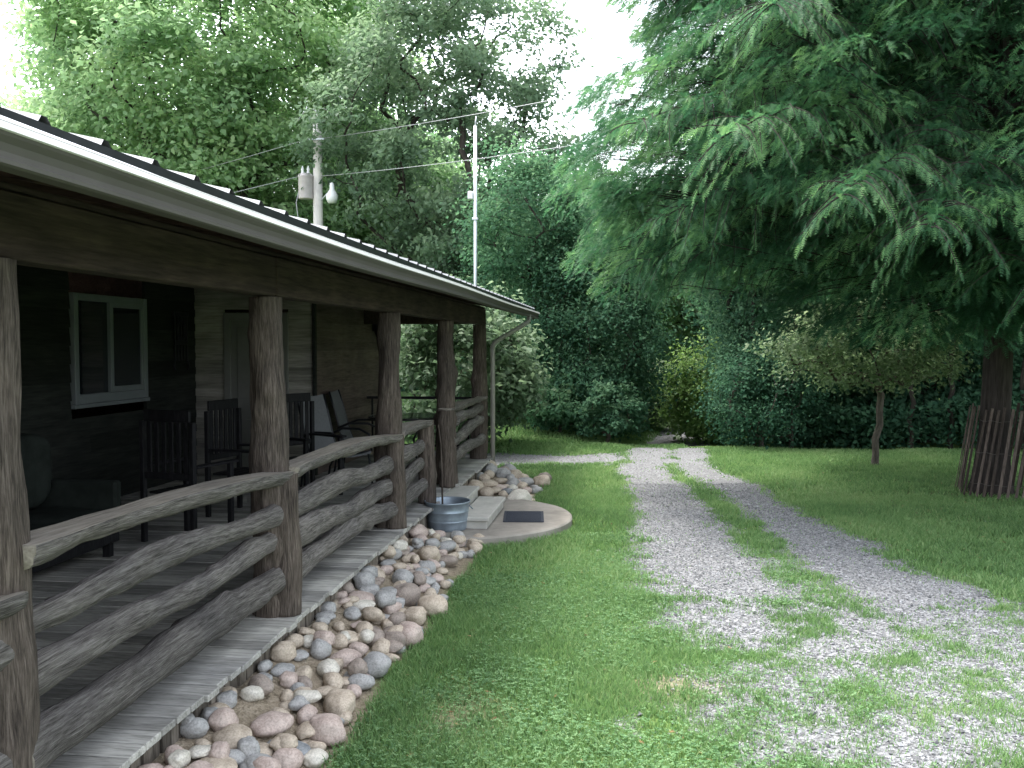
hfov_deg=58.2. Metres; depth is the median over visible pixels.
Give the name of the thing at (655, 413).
shrub
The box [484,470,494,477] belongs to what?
river stone
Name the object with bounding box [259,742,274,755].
river stone
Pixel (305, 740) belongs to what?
river stone
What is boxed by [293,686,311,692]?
river stone
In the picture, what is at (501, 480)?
river stone
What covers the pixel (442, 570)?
river stone
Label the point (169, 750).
river stone
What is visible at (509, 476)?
river stone
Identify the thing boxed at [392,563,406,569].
river stone
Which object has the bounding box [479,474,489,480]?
river stone
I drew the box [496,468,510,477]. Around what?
river stone
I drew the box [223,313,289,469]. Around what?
door
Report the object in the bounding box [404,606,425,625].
river stone
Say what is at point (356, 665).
river stone
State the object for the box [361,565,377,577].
river stone
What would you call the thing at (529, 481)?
river stone
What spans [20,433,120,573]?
porch sofa
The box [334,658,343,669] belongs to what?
river stone
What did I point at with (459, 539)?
river stone
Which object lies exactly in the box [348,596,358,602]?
river stone
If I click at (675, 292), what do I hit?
forest tree
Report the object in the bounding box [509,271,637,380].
forest tree
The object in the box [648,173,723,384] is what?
forest tree
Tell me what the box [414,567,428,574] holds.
river stone
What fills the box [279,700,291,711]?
river stone
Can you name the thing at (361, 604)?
river stone
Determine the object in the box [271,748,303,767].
river stone
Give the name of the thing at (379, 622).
river stone
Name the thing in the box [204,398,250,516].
wooden chair
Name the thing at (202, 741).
river stone
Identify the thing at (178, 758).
river stone
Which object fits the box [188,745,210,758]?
river stone
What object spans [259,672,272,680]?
river stone
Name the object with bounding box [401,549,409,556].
river stone
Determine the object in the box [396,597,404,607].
river stone
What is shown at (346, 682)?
river stone
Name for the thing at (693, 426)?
shrub
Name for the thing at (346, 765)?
clover
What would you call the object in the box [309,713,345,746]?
river stone
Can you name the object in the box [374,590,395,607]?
river stone
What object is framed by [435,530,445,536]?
river stone
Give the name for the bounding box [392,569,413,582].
river stone
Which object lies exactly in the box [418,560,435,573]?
river stone
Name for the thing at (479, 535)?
river stone
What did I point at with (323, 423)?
patio chair
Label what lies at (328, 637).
river stone
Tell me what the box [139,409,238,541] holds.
wooden chair
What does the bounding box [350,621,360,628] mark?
river stone
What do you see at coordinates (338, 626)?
river stone
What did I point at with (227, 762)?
river stone
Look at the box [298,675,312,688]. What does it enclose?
river stone
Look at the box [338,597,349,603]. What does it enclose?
river stone
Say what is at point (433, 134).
forest tree
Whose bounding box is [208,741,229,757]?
river stone
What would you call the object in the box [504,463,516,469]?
river stone
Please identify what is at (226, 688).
river stone
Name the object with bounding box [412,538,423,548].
river stone
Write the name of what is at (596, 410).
shrub
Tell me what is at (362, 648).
river stone
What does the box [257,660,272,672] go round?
river stone
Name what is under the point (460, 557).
river stone
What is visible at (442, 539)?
river stone
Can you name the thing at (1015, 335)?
forest tree
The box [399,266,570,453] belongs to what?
shrub
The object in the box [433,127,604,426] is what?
forest tree
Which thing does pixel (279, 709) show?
river stone
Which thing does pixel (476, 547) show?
river stone
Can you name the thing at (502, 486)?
river stone
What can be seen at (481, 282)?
forest tree
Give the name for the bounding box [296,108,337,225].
utility pole
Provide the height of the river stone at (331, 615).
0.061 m
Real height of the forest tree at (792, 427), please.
7.814 m
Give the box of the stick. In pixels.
[438,425,442,503]
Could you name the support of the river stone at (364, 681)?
on the ground at (246, 713)
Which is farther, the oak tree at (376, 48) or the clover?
the oak tree at (376, 48)
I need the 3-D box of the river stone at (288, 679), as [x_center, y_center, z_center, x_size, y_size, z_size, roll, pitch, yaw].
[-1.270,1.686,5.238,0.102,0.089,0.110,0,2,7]
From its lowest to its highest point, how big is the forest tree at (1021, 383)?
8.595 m
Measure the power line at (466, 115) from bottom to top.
0.988 m
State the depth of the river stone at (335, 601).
6.64 m
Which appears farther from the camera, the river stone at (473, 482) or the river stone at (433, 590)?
the river stone at (473, 482)
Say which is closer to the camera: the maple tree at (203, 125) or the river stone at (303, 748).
the river stone at (303, 748)
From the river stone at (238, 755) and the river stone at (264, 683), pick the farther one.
the river stone at (264, 683)
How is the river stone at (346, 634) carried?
on the river stone at (353, 635)
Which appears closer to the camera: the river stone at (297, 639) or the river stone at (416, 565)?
the river stone at (297, 639)
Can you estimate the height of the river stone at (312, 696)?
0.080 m
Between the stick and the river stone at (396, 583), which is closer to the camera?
the river stone at (396, 583)
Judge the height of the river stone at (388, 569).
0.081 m
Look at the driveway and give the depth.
6.97 m
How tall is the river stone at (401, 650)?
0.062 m
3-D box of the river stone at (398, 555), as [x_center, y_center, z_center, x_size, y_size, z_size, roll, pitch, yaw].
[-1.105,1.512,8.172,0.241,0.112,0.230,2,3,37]
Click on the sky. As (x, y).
(610, 36)
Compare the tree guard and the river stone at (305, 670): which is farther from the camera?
the tree guard
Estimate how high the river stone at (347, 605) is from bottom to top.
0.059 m
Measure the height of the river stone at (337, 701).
0.161 m
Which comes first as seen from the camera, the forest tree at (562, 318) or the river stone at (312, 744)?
the river stone at (312, 744)
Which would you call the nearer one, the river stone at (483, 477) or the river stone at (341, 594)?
the river stone at (341, 594)
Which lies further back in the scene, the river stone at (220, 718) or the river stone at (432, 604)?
the river stone at (432, 604)
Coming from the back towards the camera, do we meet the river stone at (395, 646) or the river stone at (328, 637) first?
the river stone at (395, 646)
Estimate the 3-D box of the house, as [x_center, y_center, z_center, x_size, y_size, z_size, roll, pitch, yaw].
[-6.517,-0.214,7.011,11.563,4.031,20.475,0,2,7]
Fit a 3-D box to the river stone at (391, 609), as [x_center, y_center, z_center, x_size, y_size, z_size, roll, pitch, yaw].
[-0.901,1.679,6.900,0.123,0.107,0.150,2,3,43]
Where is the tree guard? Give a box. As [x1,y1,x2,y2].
[954,403,1023,500]
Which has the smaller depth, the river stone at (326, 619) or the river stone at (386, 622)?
the river stone at (326, 619)
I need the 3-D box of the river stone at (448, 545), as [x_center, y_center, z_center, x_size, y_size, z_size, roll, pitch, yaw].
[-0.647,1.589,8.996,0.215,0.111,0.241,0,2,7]
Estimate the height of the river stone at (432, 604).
0.179 m
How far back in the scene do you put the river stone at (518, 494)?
11.84 m
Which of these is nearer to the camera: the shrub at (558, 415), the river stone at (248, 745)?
the river stone at (248, 745)
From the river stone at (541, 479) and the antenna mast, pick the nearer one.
the river stone at (541, 479)
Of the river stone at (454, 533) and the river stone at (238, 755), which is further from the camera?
the river stone at (454, 533)
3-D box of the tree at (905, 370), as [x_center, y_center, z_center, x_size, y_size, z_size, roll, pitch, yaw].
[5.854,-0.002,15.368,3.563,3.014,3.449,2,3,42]
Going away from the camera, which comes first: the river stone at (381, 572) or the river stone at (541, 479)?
the river stone at (381, 572)
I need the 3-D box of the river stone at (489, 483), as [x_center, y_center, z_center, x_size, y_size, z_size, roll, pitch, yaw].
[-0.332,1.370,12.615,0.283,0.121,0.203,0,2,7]
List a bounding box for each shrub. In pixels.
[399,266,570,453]
[455,351,471,396]
[520,369,590,433]
[568,375,648,442]
[621,358,678,429]
[645,327,727,445]
[685,317,844,449]
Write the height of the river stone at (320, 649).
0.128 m
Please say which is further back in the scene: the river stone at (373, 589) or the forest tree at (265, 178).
the forest tree at (265, 178)
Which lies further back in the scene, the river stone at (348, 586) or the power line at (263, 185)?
the power line at (263, 185)
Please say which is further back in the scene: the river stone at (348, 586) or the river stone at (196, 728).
the river stone at (348, 586)
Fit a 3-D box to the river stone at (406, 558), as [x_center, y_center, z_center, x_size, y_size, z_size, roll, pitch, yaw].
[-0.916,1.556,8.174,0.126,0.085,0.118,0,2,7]
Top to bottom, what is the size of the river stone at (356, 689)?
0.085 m
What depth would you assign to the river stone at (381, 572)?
7.53 m
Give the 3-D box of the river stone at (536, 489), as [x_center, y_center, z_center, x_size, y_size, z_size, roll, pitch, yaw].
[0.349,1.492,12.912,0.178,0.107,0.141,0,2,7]
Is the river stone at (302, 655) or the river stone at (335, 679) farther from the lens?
the river stone at (302, 655)
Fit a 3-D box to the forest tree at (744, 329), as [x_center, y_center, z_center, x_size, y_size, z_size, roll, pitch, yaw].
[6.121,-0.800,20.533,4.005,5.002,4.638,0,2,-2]
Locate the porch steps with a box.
[443,486,505,528]
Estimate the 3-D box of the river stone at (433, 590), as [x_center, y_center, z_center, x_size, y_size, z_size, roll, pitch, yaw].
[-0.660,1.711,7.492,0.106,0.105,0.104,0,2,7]
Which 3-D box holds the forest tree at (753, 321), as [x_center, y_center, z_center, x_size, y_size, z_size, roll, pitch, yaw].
[5.108,-2.441,20.183,4.512,7.814,4.748,-1,3,-17]
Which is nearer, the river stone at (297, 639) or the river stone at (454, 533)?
the river stone at (297, 639)
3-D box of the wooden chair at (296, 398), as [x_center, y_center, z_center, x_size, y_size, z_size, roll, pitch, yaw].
[-2.302,0.695,10.459,0.590,1.160,0.600,2,3,37]
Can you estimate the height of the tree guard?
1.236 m
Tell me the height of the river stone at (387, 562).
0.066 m
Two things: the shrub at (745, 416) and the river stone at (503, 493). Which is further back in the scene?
the shrub at (745, 416)
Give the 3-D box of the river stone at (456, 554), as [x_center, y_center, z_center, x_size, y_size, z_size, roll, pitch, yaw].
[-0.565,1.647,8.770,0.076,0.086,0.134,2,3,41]
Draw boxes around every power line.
[187,142,297,173]
[234,176,297,192]
[324,126,694,175]
[327,82,640,137]
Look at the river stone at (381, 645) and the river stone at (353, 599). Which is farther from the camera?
the river stone at (353, 599)
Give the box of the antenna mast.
[468,116,478,284]
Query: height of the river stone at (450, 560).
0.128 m
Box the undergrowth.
[400,318,1023,449]
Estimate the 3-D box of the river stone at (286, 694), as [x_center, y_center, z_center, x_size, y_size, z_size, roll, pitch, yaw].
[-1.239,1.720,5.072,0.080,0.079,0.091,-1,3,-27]
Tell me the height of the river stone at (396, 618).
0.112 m
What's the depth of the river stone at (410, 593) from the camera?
7.16 m
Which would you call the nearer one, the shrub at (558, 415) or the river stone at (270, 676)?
the river stone at (270, 676)
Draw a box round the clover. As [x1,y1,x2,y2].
[322,531,936,767]
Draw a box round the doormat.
[503,511,543,521]
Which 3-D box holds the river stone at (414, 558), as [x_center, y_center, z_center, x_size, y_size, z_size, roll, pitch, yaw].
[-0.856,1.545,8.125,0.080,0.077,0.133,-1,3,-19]
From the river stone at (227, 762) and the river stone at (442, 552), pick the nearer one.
the river stone at (227, 762)
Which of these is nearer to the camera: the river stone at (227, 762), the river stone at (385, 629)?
the river stone at (227, 762)
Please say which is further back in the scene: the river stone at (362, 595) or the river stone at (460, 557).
the river stone at (460, 557)
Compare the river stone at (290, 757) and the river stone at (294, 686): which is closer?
the river stone at (290, 757)
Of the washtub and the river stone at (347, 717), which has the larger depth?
the washtub
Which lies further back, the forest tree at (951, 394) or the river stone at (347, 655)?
the forest tree at (951, 394)
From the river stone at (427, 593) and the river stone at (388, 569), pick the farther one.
the river stone at (388, 569)
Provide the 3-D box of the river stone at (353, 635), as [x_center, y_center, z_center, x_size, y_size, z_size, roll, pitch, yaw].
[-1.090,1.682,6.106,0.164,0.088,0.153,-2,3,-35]
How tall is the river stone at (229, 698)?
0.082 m
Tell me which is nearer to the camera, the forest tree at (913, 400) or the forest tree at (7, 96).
the forest tree at (913, 400)
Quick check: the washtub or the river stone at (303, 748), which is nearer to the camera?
the river stone at (303, 748)
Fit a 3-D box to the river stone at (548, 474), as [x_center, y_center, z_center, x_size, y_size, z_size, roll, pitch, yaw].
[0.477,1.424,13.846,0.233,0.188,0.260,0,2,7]
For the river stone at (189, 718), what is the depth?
4.43 m
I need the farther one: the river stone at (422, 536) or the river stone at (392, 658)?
the river stone at (422, 536)
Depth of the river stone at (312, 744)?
4.66 m
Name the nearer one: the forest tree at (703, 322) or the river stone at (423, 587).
the river stone at (423, 587)
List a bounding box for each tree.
[0,0,449,253]
[0,82,142,149]
[117,98,299,195]
[262,99,496,248]
[274,0,600,395]
[276,107,487,222]
[362,193,433,389]
[388,178,513,353]
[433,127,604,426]
[433,159,620,377]
[490,175,695,433]
[502,138,689,363]
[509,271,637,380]
[539,0,1023,497]
[648,126,792,446]
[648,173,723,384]
[651,46,966,448]
[666,157,721,362]
[668,7,940,418]
[699,256,876,448]
[724,1,1023,446]
[727,119,876,448]
[743,294,981,464]
[860,71,986,447]
[910,87,981,448]
[917,8,1023,425]
[963,12,1023,448]
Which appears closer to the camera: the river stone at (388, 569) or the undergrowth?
the river stone at (388, 569)
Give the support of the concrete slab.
on the ground at (246, 713)
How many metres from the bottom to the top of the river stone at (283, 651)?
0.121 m
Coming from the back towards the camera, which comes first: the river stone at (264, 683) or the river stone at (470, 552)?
the river stone at (470, 552)
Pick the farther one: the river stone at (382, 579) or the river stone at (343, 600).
the river stone at (382, 579)
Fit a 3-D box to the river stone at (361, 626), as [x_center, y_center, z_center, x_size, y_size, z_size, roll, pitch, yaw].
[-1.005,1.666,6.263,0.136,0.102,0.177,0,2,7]
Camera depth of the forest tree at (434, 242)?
28.87 m
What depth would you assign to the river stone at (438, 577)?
7.92 m
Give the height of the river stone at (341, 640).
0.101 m
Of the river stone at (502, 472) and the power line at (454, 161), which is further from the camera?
the power line at (454, 161)
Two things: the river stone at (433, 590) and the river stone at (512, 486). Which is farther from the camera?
the river stone at (512, 486)
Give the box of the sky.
[0,0,759,229]
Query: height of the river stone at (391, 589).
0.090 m
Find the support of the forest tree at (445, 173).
on the ground at (246, 713)
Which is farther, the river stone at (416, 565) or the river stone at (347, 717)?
the river stone at (416, 565)
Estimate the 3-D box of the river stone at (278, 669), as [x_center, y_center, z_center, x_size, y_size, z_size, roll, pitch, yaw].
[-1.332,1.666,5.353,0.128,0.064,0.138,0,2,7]
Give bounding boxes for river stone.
[138,763,163,767]
[164,745,184,764]
[168,749,190,767]
[180,717,208,738]
[182,713,194,724]
[186,760,213,767]
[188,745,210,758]
[194,738,210,745]
[199,757,237,767]
[200,707,217,721]
[208,702,229,707]
[208,707,238,731]
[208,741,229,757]
[211,723,251,748]
[216,690,236,708]
[222,686,236,691]
[229,749,245,765]
[237,736,259,756]
[238,753,270,767]
[239,685,263,701]
[247,673,273,695]
[249,711,293,736]
[253,756,280,767]
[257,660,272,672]
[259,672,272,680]
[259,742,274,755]
[268,707,289,713]
[269,737,280,750]
[270,640,296,662]
[270,662,294,676]
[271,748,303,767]
[275,733,297,747]
[279,671,297,688]
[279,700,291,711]
[280,689,293,701]
[284,633,303,648]
[288,695,309,710]
[290,682,304,690]
[293,649,308,661]
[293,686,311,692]
[293,690,321,703]
[295,665,311,678]
[295,721,314,739]
[296,704,317,724]
[296,740,310,754]
[298,627,311,634]
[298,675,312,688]
[300,738,310,742]
[303,635,313,648]
[303,748,328,767]
[306,740,326,750]
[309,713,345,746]
[310,622,327,630]
[310,638,331,659]
[313,630,334,645]
[314,611,335,619]
[315,616,330,624]
[315,686,337,698]
[316,658,339,676]
[321,601,335,612]
[323,672,343,688]
[323,688,355,714]
[330,648,361,668]
[332,599,342,607]
[332,633,347,649]
[333,621,344,631]
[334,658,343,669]
[336,630,357,645]
[337,591,347,599]
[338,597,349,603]
[338,711,352,725]
[340,631,350,640]
[342,581,354,593]
[342,601,352,608]
[342,676,349,687]
[343,606,360,620]
[346,684,361,698]
[347,658,367,675]
[348,591,375,601]
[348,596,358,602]
[348,641,368,656]
[348,673,374,689]
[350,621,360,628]
[352,571,374,588]
[353,599,375,611]
[355,621,372,632]
[358,584,379,595]
[359,629,374,643]
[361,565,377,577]
[362,606,382,621]
[363,652,391,678]
[367,629,384,646]
[371,614,384,624]
[371,638,389,653]
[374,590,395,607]
[375,577,384,583]
[377,567,385,577]
[380,559,396,565]
[380,565,392,574]
[380,586,396,593]
[381,545,395,558]
[381,618,392,628]
[382,602,401,614]
[383,625,393,632]
[384,631,405,645]
[385,653,399,661]
[387,625,402,631]
[388,611,405,624]
[389,640,403,653]
[391,540,407,550]
[392,549,401,559]
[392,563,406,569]
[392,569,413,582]
[392,580,404,586]
[394,583,420,605]
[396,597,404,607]
[396,646,405,653]
[399,621,423,647]
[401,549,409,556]
[402,554,411,563]
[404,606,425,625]
[408,524,428,537]
[410,554,419,562]
[412,538,420,544]
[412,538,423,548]
[412,571,426,584]
[412,576,435,585]
[413,534,427,543]
[413,563,420,569]
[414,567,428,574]
[417,545,440,561]
[417,594,447,616]
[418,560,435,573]
[418,583,430,592]
[423,591,433,595]
[425,538,439,547]
[426,588,436,593]
[427,559,440,569]
[428,529,435,535]
[430,574,443,583]
[431,533,440,539]
[431,582,439,589]
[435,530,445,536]
[436,567,447,574]
[439,540,455,551]
[439,549,447,555]
[439,555,457,566]
[439,580,450,588]
[440,537,451,541]
[448,552,458,557]
[450,530,464,538]
[452,535,465,543]
[458,552,462,559]
[459,551,467,557]
[466,549,474,557]
[467,538,477,543]
[468,479,483,494]
[468,542,482,554]
[473,533,483,543]
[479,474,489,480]
[479,487,493,496]
[481,479,497,487]
[482,463,497,473]
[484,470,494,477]
[492,487,501,493]
[494,478,507,483]
[495,484,506,488]
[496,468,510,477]
[498,490,507,497]
[501,488,512,494]
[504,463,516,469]
[506,474,514,479]
[506,477,518,485]
[507,484,517,489]
[507,489,531,500]
[510,469,521,478]
[517,482,526,488]
[519,477,533,485]
[523,487,531,492]
[531,486,542,493]
[533,475,549,486]
[538,472,551,480]
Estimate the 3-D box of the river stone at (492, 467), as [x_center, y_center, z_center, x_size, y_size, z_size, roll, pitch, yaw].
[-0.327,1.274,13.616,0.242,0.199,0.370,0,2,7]
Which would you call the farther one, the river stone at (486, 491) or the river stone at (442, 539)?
the river stone at (486, 491)
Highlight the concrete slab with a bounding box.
[445,496,571,546]
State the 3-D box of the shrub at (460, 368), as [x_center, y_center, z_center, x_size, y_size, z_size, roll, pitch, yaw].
[-0.903,-0.386,27.061,2.626,2.073,2.729,-2,3,-43]
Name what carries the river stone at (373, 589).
on the ground at (246, 713)
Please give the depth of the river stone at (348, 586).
6.92 m
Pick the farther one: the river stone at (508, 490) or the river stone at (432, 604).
the river stone at (508, 490)
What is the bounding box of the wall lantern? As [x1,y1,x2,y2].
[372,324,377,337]
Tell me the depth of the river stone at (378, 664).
5.70 m
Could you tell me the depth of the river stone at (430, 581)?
7.73 m
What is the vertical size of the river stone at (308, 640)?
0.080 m
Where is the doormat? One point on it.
(523, 516)
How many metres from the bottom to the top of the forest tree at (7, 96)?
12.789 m
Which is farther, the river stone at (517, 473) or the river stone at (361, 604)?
the river stone at (517, 473)
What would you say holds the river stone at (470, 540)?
on the ground at (246, 713)
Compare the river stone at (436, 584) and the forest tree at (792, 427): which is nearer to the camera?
the river stone at (436, 584)
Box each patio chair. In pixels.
[298,394,372,486]
[328,390,374,471]
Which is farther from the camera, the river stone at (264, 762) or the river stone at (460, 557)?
the river stone at (460, 557)
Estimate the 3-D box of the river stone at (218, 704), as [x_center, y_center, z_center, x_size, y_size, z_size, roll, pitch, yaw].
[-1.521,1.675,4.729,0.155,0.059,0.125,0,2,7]
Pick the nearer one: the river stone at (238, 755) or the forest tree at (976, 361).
the river stone at (238, 755)
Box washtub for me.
[424,496,472,531]
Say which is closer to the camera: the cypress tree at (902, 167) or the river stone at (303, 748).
the river stone at (303, 748)
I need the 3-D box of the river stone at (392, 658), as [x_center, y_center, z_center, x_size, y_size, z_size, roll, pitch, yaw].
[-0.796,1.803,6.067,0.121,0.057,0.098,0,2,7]
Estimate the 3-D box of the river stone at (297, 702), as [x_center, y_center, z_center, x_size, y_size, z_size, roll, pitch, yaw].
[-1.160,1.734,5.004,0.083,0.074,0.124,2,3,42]
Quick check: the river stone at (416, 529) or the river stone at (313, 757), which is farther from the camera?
the river stone at (416, 529)
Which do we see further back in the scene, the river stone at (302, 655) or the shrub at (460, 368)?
the shrub at (460, 368)
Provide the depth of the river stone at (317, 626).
6.04 m
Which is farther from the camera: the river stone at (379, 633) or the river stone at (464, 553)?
the river stone at (464, 553)
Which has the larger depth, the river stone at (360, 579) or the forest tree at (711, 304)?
the forest tree at (711, 304)
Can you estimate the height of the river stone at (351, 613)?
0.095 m
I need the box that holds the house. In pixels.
[0,107,539,767]
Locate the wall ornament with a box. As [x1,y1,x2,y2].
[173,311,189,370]
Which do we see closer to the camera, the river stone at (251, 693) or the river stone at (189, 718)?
the river stone at (189, 718)
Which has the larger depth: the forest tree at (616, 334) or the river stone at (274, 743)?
the forest tree at (616, 334)
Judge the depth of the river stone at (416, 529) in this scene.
9.02 m
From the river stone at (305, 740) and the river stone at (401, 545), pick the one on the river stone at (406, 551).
the river stone at (401, 545)
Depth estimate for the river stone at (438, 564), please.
8.13 m
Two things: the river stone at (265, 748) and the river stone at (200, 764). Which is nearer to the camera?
the river stone at (200, 764)
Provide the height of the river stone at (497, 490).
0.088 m
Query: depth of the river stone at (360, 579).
7.14 m
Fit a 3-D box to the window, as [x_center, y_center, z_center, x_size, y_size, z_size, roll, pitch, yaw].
[-4.451,-0.373,10.210,0.095,1.205,1.490,0,2,7]
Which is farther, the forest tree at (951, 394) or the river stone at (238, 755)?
the forest tree at (951, 394)
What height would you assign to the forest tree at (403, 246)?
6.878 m
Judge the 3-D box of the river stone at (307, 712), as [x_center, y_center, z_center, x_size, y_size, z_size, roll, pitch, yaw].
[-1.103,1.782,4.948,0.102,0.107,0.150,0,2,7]
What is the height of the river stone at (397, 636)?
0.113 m
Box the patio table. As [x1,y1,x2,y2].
[368,413,435,457]
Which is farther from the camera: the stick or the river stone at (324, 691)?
the stick
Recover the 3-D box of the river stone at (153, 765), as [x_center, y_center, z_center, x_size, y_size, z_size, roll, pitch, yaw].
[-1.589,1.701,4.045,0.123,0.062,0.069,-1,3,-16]
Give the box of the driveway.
[435,406,1023,767]
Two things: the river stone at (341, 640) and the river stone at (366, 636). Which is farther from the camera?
the river stone at (366, 636)
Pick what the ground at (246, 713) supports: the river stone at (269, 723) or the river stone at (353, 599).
the river stone at (269, 723)
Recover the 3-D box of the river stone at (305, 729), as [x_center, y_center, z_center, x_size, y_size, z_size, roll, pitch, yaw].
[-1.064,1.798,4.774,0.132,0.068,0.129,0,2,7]
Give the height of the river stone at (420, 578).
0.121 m
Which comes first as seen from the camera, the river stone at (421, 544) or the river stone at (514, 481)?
the river stone at (421, 544)
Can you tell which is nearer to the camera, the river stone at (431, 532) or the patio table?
the river stone at (431, 532)
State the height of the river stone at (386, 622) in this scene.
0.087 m
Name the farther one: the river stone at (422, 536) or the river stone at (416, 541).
the river stone at (422, 536)
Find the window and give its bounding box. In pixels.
[68,292,149,408]
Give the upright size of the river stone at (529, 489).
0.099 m
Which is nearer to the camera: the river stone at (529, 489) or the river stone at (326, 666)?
the river stone at (326, 666)
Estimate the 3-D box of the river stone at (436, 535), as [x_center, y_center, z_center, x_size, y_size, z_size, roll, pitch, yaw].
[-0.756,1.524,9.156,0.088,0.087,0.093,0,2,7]
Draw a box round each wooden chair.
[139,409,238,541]
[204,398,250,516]
[286,393,346,494]
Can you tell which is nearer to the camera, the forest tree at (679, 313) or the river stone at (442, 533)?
the river stone at (442, 533)
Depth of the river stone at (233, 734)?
4.44 m
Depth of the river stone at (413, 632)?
6.28 m
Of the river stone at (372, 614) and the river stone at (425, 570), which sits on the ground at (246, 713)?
the river stone at (372, 614)
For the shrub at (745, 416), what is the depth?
18.65 m
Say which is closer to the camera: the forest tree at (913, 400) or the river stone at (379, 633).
the river stone at (379, 633)
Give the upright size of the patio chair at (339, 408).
1.092 m
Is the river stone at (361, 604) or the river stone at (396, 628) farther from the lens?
the river stone at (361, 604)
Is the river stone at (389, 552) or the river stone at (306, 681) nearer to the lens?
the river stone at (306, 681)
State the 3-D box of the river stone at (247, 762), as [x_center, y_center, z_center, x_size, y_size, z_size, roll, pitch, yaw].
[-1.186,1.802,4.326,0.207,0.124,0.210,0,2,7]
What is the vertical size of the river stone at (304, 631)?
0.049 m
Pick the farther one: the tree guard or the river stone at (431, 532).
the tree guard
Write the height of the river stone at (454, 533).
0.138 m
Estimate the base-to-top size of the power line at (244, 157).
1.438 m
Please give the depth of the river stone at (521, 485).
12.91 m
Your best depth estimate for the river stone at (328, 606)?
6.45 m
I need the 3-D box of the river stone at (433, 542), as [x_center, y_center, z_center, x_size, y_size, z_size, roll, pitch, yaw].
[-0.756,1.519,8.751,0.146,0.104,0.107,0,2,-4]
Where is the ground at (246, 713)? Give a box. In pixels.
[152,377,1023,767]
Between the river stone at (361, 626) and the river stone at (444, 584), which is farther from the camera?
the river stone at (444, 584)
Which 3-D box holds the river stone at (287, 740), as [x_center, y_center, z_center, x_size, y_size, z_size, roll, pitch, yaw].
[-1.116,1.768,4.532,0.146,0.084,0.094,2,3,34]
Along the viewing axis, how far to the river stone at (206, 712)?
4.59 m
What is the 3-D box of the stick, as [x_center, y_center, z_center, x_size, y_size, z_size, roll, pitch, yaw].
[-0.760,0.900,9.884,0.031,0.922,0.117,-1,3,-27]
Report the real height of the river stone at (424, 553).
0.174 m
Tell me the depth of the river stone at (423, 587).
7.59 m
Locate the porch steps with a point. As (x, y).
(483, 513)

